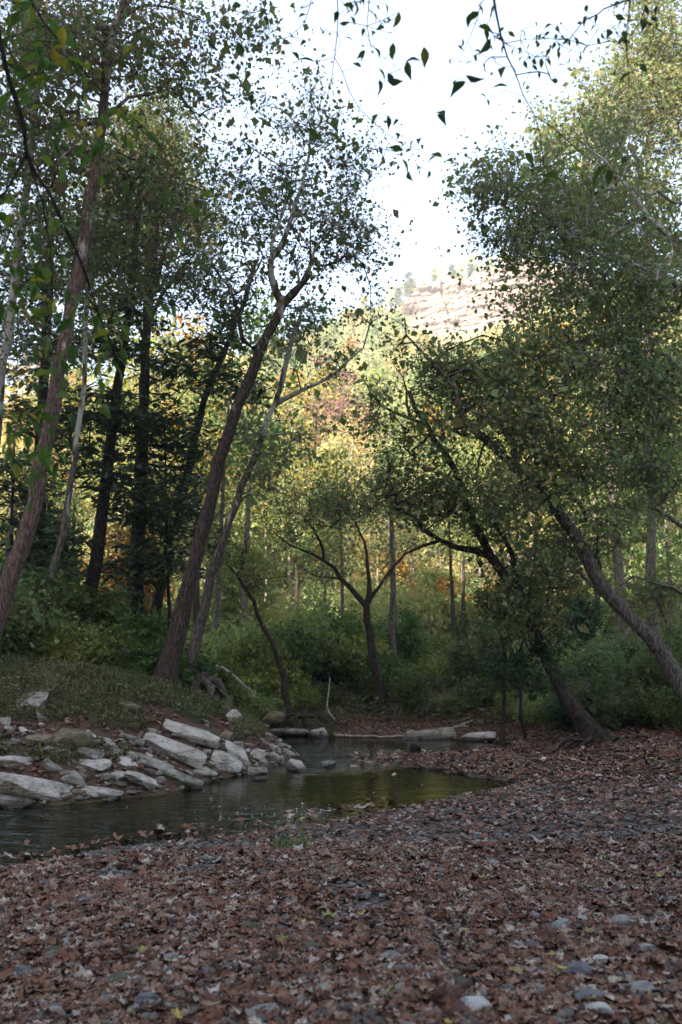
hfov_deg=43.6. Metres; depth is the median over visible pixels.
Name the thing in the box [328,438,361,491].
forest tree
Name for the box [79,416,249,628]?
hemlock tree
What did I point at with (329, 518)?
forest tree
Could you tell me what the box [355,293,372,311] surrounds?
hillside tree
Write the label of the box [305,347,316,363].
hillside tree
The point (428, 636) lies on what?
shrub
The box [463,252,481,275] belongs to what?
hillside tree
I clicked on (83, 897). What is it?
cobble
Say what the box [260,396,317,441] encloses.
hillside tree
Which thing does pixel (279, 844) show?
grass tuft
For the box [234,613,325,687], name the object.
shrub
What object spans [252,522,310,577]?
sapling
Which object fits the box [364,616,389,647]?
shrub
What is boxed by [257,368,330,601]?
forest tree
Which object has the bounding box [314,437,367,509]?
hillside tree
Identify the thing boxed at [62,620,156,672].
shrub
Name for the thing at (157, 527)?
forest tree
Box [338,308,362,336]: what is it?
hillside tree
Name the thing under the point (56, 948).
cobble
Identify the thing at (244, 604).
forest tree
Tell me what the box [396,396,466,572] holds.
forest tree
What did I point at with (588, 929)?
leaf
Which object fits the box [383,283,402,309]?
hillside tree
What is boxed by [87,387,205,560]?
forest tree
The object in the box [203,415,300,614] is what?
forest tree
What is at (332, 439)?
forest tree
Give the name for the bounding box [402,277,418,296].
hillside tree
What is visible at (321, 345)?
hillside tree
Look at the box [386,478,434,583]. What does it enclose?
forest tree
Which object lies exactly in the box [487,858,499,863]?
cobble
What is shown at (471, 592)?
sapling
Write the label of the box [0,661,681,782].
bank leaves
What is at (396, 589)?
sapling
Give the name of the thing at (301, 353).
sycamore tree
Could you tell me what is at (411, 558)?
forest tree
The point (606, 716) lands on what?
shrub
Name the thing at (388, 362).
hillside tree
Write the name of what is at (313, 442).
hillside tree
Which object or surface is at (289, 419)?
hillside tree
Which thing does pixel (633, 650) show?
shrub
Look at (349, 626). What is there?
shrub
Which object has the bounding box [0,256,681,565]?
forest
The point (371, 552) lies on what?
forest tree
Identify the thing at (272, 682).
shrub
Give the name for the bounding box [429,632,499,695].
shrub
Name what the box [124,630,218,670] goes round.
shrub
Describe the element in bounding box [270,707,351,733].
exposed roots
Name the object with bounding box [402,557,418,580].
sapling
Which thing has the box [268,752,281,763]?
boulder
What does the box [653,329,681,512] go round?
forest tree
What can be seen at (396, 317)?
hillside tree
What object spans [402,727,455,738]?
rock slab
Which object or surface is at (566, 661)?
shrub
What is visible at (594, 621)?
shrub
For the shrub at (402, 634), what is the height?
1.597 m
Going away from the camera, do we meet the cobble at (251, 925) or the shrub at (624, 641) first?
the cobble at (251, 925)
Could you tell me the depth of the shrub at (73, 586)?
19.89 m
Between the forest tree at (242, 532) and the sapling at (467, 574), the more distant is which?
the sapling at (467, 574)
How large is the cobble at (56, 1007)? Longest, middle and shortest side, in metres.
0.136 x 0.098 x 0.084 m
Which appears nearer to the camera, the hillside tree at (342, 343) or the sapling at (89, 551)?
the sapling at (89, 551)
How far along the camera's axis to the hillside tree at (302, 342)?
227.44 m
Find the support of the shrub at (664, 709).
on the ground
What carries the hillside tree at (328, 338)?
on the hillside
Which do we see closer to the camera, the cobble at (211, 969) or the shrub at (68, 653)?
the cobble at (211, 969)
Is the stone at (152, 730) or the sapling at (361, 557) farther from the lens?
the sapling at (361, 557)
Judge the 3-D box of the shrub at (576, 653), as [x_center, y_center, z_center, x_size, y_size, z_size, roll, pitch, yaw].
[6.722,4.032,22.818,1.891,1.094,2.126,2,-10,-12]
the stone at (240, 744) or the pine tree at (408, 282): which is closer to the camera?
the stone at (240, 744)
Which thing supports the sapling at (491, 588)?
on the ground
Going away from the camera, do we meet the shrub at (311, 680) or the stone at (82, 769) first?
the stone at (82, 769)
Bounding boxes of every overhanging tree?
[0,0,211,513]
[200,0,457,272]
[449,0,657,194]
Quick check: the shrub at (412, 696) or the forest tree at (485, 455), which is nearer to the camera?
the shrub at (412, 696)
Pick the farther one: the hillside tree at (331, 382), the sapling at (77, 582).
the hillside tree at (331, 382)
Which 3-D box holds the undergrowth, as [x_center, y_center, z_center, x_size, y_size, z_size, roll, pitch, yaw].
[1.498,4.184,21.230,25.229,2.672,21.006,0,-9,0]
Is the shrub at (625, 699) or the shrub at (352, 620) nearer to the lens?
the shrub at (625, 699)
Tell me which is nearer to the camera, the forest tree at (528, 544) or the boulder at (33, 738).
the boulder at (33, 738)
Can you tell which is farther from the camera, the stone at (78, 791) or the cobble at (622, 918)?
the stone at (78, 791)
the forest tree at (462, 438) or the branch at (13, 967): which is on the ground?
the forest tree at (462, 438)
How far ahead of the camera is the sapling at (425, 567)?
63.02 m
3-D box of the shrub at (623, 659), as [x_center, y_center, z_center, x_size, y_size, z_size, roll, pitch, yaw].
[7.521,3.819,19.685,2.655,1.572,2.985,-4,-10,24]
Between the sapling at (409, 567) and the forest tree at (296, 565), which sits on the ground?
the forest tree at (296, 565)
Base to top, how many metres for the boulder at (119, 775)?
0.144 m
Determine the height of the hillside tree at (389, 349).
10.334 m
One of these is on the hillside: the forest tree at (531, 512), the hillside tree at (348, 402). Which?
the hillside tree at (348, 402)
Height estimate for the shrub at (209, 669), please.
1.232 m
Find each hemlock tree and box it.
[0,175,206,622]
[0,186,129,583]
[0,445,115,587]
[44,148,258,628]
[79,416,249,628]
[133,251,278,638]
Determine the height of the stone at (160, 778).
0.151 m
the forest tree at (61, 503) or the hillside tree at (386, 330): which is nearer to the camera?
the forest tree at (61, 503)
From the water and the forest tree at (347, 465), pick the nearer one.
the water
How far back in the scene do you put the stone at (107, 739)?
12.53 m
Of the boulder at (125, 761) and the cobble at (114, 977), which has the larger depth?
the boulder at (125, 761)
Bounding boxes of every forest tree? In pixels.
[0,359,96,558]
[0,445,62,559]
[0,471,24,558]
[1,479,95,597]
[2,349,62,476]
[3,365,48,482]
[20,366,111,539]
[30,363,113,587]
[33,276,201,558]
[45,376,110,590]
[70,417,133,561]
[75,321,135,465]
[75,445,116,562]
[76,361,181,566]
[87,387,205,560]
[91,313,213,611]
[105,378,230,591]
[113,468,187,599]
[120,309,261,626]
[123,367,169,408]
[133,361,254,643]
[149,324,246,566]
[155,395,255,550]
[158,445,242,603]
[160,310,307,650]
[169,430,241,588]
[179,284,335,642]
[199,456,256,627]
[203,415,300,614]
[217,449,292,579]
[226,438,297,623]
[243,496,274,571]
[255,418,309,592]
[256,407,296,526]
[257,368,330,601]
[261,414,353,605]
[263,429,328,614]
[269,456,322,571]
[270,481,373,619]
[282,441,385,612]
[296,451,361,607]
[307,416,358,497]
[310,406,389,592]
[319,446,370,558]
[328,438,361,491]
[331,487,405,592]
[340,391,433,567]
[348,411,409,558]
[350,481,418,599]
[351,439,421,586]
[357,440,432,625]
[366,428,447,594]
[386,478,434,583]
[391,384,448,569]
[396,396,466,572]
[407,424,482,651]
[419,443,501,590]
[420,449,514,640]
[430,432,513,586]
[447,413,490,584]
[450,385,524,572]
[454,425,523,583]
[456,386,567,559]
[470,119,681,638]
[471,453,522,577]
[479,379,603,599]
[490,409,572,546]
[497,460,561,568]
[501,310,598,594]
[515,452,610,590]
[518,305,596,550]
[544,341,660,629]
[544,368,600,596]
[554,325,681,636]
[565,448,633,571]
[568,453,646,619]
[582,424,678,582]
[596,363,681,563]
[596,421,681,628]
[608,409,681,581]
[619,474,681,582]
[631,419,681,563]
[638,315,681,509]
[652,212,681,463]
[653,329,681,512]
[655,267,681,463]
[664,469,681,569]
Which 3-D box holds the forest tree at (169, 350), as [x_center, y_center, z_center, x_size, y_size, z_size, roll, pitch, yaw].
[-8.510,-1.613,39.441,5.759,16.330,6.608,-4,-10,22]
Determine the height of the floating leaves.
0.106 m
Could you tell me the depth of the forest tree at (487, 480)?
51.59 m
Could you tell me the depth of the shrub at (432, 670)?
26.07 m
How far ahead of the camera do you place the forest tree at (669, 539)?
46.01 m
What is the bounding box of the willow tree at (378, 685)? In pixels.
[240,461,426,705]
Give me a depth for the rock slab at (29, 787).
11.09 m
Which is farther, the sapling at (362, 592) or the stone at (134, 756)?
the sapling at (362, 592)
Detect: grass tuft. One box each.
[270,822,301,850]
[292,821,319,847]
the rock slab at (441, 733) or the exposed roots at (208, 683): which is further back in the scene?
the rock slab at (441, 733)
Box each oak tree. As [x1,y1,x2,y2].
[0,43,266,612]
[511,0,681,635]
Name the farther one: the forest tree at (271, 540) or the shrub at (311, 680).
the forest tree at (271, 540)
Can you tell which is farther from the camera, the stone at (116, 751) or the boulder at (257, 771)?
the boulder at (257, 771)
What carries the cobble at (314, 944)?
on the ground
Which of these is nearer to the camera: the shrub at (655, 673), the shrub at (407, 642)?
the shrub at (655, 673)
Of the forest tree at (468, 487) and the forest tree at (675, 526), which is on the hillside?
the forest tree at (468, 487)
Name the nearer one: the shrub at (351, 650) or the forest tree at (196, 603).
the shrub at (351, 650)
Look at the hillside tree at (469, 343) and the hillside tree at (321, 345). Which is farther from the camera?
the hillside tree at (321, 345)
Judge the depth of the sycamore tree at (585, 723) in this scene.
16.68 m
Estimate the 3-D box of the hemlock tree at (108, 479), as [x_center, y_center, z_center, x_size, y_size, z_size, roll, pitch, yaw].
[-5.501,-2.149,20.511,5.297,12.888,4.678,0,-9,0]
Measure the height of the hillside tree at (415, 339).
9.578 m
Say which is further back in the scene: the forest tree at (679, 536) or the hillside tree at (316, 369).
the hillside tree at (316, 369)
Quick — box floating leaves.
[0,741,486,858]
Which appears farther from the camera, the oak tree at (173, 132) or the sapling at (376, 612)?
the sapling at (376, 612)
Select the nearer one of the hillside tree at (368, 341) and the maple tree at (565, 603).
the maple tree at (565, 603)
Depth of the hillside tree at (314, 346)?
247.62 m
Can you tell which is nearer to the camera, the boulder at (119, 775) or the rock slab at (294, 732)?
the boulder at (119, 775)
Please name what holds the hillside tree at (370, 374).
on the hillside
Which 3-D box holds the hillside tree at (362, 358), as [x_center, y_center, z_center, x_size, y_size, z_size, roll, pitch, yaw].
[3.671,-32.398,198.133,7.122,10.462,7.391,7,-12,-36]
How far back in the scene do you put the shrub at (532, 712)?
19.92 m
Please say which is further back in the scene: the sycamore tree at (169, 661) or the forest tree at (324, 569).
the forest tree at (324, 569)
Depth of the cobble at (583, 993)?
4.00 m
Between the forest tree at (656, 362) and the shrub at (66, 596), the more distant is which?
the forest tree at (656, 362)
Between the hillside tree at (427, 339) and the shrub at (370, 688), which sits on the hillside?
the hillside tree at (427, 339)
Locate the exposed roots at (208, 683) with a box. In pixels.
[186,672,234,707]
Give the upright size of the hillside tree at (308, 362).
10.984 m
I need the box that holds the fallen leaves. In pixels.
[0,722,681,1023]
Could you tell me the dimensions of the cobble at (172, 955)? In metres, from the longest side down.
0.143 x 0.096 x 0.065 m
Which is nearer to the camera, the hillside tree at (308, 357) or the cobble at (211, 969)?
the cobble at (211, 969)
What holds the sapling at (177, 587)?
on the hillside
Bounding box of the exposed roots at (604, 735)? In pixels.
[556,728,650,752]
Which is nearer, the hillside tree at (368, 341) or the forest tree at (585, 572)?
the forest tree at (585, 572)
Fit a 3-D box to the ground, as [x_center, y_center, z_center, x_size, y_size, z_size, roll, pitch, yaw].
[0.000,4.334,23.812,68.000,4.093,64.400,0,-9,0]
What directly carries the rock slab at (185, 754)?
on the ground
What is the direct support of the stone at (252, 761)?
on the ground
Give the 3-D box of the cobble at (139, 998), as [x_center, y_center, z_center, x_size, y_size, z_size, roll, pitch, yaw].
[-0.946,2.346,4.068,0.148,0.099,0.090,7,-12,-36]
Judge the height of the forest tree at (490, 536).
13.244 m
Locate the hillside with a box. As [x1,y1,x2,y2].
[15,299,681,631]
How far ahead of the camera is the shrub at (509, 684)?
22.30 m
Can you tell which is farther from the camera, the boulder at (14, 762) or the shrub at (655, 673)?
the shrub at (655, 673)
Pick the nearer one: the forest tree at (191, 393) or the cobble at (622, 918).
the cobble at (622, 918)
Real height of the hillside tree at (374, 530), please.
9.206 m
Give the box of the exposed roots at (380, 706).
[338,699,409,718]
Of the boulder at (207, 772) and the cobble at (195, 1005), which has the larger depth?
the boulder at (207, 772)
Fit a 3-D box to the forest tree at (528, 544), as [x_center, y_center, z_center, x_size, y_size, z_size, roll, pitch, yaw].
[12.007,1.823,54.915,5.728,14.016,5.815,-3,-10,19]
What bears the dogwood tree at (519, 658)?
on the ground
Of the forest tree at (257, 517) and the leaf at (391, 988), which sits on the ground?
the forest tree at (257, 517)
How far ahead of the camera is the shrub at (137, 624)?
18.70 m
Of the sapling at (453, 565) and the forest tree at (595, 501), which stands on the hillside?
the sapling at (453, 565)
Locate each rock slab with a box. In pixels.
[0,772,73,801]
[15,691,48,709]
[82,786,122,798]
[123,771,163,789]
[135,752,174,769]
[143,732,206,769]
[157,765,203,788]
[163,719,219,747]
[225,740,248,762]
[271,728,308,735]
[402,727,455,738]
[460,732,496,740]
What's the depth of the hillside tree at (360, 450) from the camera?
98.83 m
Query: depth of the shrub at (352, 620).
30.90 m
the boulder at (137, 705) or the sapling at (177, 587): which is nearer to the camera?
the boulder at (137, 705)
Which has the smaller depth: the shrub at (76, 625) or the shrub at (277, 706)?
the shrub at (76, 625)
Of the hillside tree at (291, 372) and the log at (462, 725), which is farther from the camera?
the hillside tree at (291, 372)
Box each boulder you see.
[0,717,10,726]
[0,755,33,768]
[0,793,32,807]
[25,734,54,746]
[41,758,62,772]
[53,728,92,750]
[61,770,85,785]
[76,747,104,759]
[79,758,111,771]
[111,771,124,780]
[117,755,138,768]
[119,699,142,710]
[119,732,144,746]
[194,767,217,777]
[210,750,242,773]
[226,709,241,723]
[240,760,250,769]
[247,767,267,775]
[250,748,265,760]
[261,710,284,727]
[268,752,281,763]
[283,748,295,756]
[285,758,305,771]
[310,727,327,737]
[320,760,335,767]
[410,742,420,748]
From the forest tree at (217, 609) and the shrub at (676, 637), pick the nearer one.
the shrub at (676, 637)
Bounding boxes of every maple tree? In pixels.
[191,515,318,727]
[459,524,628,740]
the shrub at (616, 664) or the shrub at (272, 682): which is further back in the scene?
the shrub at (272, 682)
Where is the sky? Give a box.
[0,0,681,402]
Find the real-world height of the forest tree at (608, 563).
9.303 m
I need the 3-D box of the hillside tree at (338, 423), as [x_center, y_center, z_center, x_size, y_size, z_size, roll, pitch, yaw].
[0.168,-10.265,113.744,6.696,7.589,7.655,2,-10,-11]
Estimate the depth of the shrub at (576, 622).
25.70 m
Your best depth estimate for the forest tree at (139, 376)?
74.13 m
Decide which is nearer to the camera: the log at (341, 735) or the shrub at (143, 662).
the shrub at (143, 662)
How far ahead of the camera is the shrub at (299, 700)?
23.32 m
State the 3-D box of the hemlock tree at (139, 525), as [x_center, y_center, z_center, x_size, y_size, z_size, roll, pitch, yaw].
[-5.125,-2.621,22.918,5.794,15.522,4.928,-7,-12,37]
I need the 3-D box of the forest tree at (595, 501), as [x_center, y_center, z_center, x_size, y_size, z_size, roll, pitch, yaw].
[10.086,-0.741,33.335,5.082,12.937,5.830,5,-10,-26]
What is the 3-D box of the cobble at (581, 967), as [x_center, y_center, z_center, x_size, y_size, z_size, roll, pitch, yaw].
[1.256,2.393,4.419,0.176,0.109,0.128,-6,-12,12]
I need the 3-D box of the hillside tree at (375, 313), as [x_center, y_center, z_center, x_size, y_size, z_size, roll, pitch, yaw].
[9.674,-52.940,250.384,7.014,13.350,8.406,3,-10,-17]
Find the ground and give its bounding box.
[0,659,681,1023]
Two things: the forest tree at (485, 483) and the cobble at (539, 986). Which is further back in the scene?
the forest tree at (485, 483)
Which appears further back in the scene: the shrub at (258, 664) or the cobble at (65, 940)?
the shrub at (258, 664)
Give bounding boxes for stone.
[4,726,13,733]
[19,726,26,733]
[36,712,46,720]
[48,747,60,753]
[71,789,85,795]
[75,766,85,772]
[100,773,110,780]
[104,737,114,743]
[105,742,114,751]
[113,748,123,755]
[125,751,137,759]
[127,723,138,730]
[147,728,156,733]
[156,776,165,784]
[207,763,213,768]
[221,731,233,740]
[233,741,243,747]
[247,756,255,763]
[259,758,267,767]
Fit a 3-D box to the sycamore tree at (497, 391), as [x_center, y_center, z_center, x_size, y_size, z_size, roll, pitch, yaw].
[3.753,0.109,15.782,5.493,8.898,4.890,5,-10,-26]
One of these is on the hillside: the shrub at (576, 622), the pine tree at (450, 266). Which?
the pine tree at (450, 266)
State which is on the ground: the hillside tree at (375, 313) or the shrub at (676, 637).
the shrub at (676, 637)
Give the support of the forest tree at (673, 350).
on the ground
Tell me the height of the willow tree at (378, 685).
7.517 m
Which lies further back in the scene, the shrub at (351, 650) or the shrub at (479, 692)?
the shrub at (351, 650)
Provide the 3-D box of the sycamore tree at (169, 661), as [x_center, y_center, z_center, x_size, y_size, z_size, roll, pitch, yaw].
[-1.150,-3.524,17.876,6.044,14.700,4.883,-8,-12,41]
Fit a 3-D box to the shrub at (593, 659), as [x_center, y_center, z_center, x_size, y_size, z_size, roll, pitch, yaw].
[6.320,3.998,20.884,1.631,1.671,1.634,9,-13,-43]
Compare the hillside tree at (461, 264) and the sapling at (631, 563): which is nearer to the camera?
the sapling at (631, 563)
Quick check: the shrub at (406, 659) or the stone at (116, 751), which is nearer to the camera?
the stone at (116, 751)
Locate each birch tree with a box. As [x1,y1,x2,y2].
[0,0,98,443]
[19,160,174,654]
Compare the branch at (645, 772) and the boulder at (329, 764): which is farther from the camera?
the boulder at (329, 764)
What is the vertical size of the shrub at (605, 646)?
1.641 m
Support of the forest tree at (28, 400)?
on the hillside
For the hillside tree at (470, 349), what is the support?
on the hillside
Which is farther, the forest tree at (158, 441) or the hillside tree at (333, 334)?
the hillside tree at (333, 334)
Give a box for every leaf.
[137,945,149,952]
[323,908,337,916]
[381,984,396,990]
[509,966,522,972]
[544,950,555,955]
[583,925,593,931]
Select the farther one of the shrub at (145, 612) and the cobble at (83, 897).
the shrub at (145, 612)
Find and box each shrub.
[0,552,72,658]
[0,553,79,657]
[0,554,70,646]
[5,611,145,662]
[12,615,122,667]
[35,584,125,631]
[52,584,118,630]
[62,570,150,651]
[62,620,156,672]
[99,597,170,672]
[105,592,163,642]
[122,640,162,679]
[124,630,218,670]
[124,639,232,692]
[147,648,227,690]
[184,627,209,654]
[186,651,267,714]
[187,610,296,671]
[197,651,254,706]
[199,621,240,653]
[213,623,301,695]
[228,670,271,707]
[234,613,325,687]
[235,659,313,707]
[240,615,287,633]
[244,691,276,720]
[253,691,299,719]
[267,593,350,678]
[269,680,331,711]
[285,598,383,670]
[296,676,317,685]
[310,682,342,704]
[313,656,350,683]
[318,611,376,633]
[319,628,394,683]
[328,648,425,689]
[349,631,401,659]
[356,677,373,703]
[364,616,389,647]
[377,644,404,677]
[384,622,426,647]
[384,675,425,705]
[385,600,437,671]
[390,665,418,685]
[391,666,433,715]
[397,648,421,667]
[399,628,442,656]
[404,650,454,686]
[415,670,442,689]
[424,628,456,665]
[425,689,474,716]
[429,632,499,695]
[444,672,506,709]
[447,634,479,679]
[461,616,520,688]
[490,686,517,722]
[492,642,540,697]
[500,639,594,698]
[508,690,551,725]
[522,674,573,706]
[538,672,618,717]
[538,691,601,729]
[550,593,603,649]
[550,631,593,660]
[550,667,673,729]
[557,642,616,661]
[559,588,615,648]
[566,641,621,692]
[572,634,627,685]
[578,629,643,659]
[588,693,623,729]
[598,650,644,705]
[602,626,626,644]
[609,645,681,706]
[619,631,681,703]
[620,641,650,664]
[631,681,681,729]
[654,611,681,662]
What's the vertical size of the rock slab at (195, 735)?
0.466 m
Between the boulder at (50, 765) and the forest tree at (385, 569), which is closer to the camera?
the boulder at (50, 765)
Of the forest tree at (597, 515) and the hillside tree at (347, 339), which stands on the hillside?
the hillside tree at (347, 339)
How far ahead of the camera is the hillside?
84.65 m
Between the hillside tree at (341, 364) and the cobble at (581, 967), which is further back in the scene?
the hillside tree at (341, 364)
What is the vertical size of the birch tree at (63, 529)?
11.452 m
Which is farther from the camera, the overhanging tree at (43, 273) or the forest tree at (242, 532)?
the forest tree at (242, 532)
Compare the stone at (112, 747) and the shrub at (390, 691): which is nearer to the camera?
the stone at (112, 747)
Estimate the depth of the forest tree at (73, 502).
38.93 m
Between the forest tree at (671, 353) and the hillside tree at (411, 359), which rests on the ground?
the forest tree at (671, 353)
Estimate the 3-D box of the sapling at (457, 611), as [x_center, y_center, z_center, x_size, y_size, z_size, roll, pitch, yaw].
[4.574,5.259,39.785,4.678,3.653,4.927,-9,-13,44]
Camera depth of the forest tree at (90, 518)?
64.44 m
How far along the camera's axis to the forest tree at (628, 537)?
40.72 m
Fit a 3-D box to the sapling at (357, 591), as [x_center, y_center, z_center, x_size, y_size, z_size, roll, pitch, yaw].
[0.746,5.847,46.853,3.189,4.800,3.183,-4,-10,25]
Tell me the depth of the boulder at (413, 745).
17.62 m
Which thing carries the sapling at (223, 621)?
on the ground
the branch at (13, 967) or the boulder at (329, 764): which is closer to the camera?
the branch at (13, 967)
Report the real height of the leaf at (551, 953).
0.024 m
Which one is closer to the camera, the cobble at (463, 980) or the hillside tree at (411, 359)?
the cobble at (463, 980)
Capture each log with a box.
[335,734,402,737]
[406,720,472,733]
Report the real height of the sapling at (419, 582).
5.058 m
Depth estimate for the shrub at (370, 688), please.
24.38 m
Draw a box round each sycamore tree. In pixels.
[0,0,300,636]
[151,24,441,687]
[155,261,417,686]
[328,365,612,746]
[365,302,681,702]
[429,68,681,671]
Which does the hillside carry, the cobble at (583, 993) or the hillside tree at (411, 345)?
the hillside tree at (411, 345)
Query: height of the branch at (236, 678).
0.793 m
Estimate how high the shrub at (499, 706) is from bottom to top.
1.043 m
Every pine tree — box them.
[391,285,403,305]
[401,270,415,297]
[430,274,437,284]
[448,263,457,276]
[466,262,474,277]
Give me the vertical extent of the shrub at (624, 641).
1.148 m
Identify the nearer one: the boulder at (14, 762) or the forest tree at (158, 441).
the boulder at (14, 762)
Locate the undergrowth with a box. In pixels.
[0,636,676,763]
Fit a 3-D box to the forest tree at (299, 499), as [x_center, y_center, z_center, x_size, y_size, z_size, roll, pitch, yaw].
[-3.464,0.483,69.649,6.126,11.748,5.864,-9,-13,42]
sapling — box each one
[29,496,90,597]
[76,528,92,571]
[90,522,180,621]
[151,575,179,610]
[151,585,213,642]
[189,573,238,634]
[201,531,291,634]
[219,607,252,629]
[251,596,311,627]
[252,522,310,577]
[252,582,280,612]
[256,534,311,589]
[270,570,335,613]
[292,551,328,585]
[309,541,339,568]
[327,560,388,596]
[327,569,405,622]
[332,527,361,576]
[336,577,387,603]
[337,577,382,621]
[345,596,450,638]
[351,542,374,573]
[368,554,421,586]
[372,579,450,642]
[379,572,407,604]
[387,569,483,632]
[396,564,457,604]
[400,558,433,585]
[400,585,476,647]
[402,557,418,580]
[404,551,471,594]
[408,557,458,594]
[408,568,485,640]
[437,575,543,640]
[444,564,482,599]
[465,570,517,636]
[518,588,580,637]
[580,529,681,644]
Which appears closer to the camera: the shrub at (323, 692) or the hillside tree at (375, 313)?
the shrub at (323, 692)
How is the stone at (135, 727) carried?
on the ground
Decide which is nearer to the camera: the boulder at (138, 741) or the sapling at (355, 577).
the boulder at (138, 741)
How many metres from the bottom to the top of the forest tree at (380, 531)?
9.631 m
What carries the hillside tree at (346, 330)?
on the hillside
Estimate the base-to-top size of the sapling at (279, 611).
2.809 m
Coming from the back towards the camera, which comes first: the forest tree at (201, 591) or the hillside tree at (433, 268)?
the hillside tree at (433, 268)
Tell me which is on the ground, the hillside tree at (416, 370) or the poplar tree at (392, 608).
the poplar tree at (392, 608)
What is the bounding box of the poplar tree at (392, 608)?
[343,418,444,663]
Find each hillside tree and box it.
[244,370,278,418]
[247,352,279,374]
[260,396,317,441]
[265,404,303,453]
[269,358,283,378]
[269,364,310,423]
[272,471,318,531]
[277,347,297,372]
[285,517,358,586]
[291,334,315,363]
[291,360,309,372]
[296,371,337,420]
[298,389,336,430]
[301,363,314,383]
[302,362,357,428]
[303,426,361,483]
[304,350,344,394]
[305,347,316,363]
[306,337,319,362]
[311,334,324,361]
[311,396,362,458]
[312,349,333,365]
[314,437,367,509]
[316,334,341,361]
[318,411,362,447]
[322,316,343,343]
[324,327,341,351]
[329,361,355,388]
[331,368,359,404]
[333,395,359,432]
[334,338,350,363]
[335,314,351,339]
[335,333,361,356]
[336,363,365,398]
[336,376,358,395]
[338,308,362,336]
[339,327,355,340]
[339,400,391,479]
[340,335,362,361]
[347,435,368,476]
[348,352,371,371]
[348,372,377,414]
[352,360,367,374]
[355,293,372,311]
[355,312,372,342]
[356,367,406,426]
[356,484,405,557]
[359,324,382,349]
[359,361,403,409]
[361,308,380,335]
[361,332,385,366]
[362,350,385,375]
[363,396,404,452]
[368,327,399,365]
[371,342,399,364]
[376,354,412,402]
[377,305,390,321]
[382,309,403,331]
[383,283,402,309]
[383,312,414,342]
[388,336,415,361]
[390,327,408,355]
[390,379,431,425]
[396,373,432,402]
[397,285,405,302]
[398,332,421,355]
[398,373,437,426]
[400,340,413,354]
[401,350,419,387]
[401,497,495,567]
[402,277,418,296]
[402,358,437,393]
[403,329,421,351]
[414,334,434,352]
[416,278,425,289]
[426,266,441,283]
[430,403,468,443]
[437,268,444,277]
[455,261,470,277]
[456,340,497,394]
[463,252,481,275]
[463,336,484,359]
[463,347,502,395]
[488,262,494,272]
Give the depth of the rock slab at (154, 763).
12.43 m
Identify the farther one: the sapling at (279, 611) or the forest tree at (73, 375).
the forest tree at (73, 375)
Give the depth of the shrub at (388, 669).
25.09 m
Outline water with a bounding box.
[0,735,519,865]
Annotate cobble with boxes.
[8,965,29,981]
[40,1005,65,1020]
[42,946,67,954]
[62,938,71,948]
[78,896,93,902]
[100,971,132,984]
[133,992,157,1004]
[158,952,179,960]
[191,1001,209,1015]
[196,967,215,979]
[238,922,262,937]
[249,1003,279,1018]
[298,941,322,955]
[337,1002,351,1010]
[379,950,399,962]
[451,976,474,990]
[460,996,491,1010]
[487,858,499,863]
[524,983,546,991]
[550,918,571,928]
[566,961,597,977]
[575,989,608,1000]
[585,1002,612,1016]
[592,954,616,966]
[611,914,630,923]
[627,980,656,1000]
[639,943,660,950]
[663,884,672,888]
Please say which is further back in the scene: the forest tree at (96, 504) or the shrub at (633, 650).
the forest tree at (96, 504)
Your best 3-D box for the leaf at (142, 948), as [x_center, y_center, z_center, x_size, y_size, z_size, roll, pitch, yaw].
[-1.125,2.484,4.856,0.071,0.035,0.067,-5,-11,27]
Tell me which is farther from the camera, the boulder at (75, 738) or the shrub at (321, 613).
the shrub at (321, 613)
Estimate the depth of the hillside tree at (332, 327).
255.22 m
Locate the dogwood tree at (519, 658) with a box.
[468,566,615,746]
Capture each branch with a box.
[0,905,47,1014]
[211,664,256,699]
[326,677,335,719]
[626,769,669,774]
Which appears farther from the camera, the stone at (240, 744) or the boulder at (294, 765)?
the stone at (240, 744)
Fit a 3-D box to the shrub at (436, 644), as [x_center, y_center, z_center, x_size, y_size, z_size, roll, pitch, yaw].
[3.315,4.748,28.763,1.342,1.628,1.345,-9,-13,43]
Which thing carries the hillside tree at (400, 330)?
on the hillside
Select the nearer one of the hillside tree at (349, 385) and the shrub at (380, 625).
the shrub at (380, 625)
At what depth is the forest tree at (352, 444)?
59.72 m
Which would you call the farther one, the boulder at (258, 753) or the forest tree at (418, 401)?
the forest tree at (418, 401)
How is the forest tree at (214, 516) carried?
on the ground
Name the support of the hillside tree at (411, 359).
on the hillside
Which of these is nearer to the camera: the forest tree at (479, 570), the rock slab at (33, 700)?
the rock slab at (33, 700)
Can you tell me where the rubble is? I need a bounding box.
[1,704,296,804]
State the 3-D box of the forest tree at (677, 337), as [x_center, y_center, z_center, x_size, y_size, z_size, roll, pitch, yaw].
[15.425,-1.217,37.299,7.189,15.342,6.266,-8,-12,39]
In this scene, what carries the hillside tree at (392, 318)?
on the hillside
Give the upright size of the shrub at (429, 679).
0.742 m
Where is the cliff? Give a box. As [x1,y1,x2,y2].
[395,261,619,337]
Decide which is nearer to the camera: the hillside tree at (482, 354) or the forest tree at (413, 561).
the forest tree at (413, 561)
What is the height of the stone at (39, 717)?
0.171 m
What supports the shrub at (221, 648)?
on the ground
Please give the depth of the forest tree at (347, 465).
71.43 m
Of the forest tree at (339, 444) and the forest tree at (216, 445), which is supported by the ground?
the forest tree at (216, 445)
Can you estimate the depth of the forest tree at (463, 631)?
38.04 m
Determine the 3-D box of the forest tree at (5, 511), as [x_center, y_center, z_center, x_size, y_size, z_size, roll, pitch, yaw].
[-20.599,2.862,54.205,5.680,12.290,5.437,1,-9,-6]
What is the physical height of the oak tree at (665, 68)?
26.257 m
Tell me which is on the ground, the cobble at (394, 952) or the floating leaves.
the cobble at (394, 952)

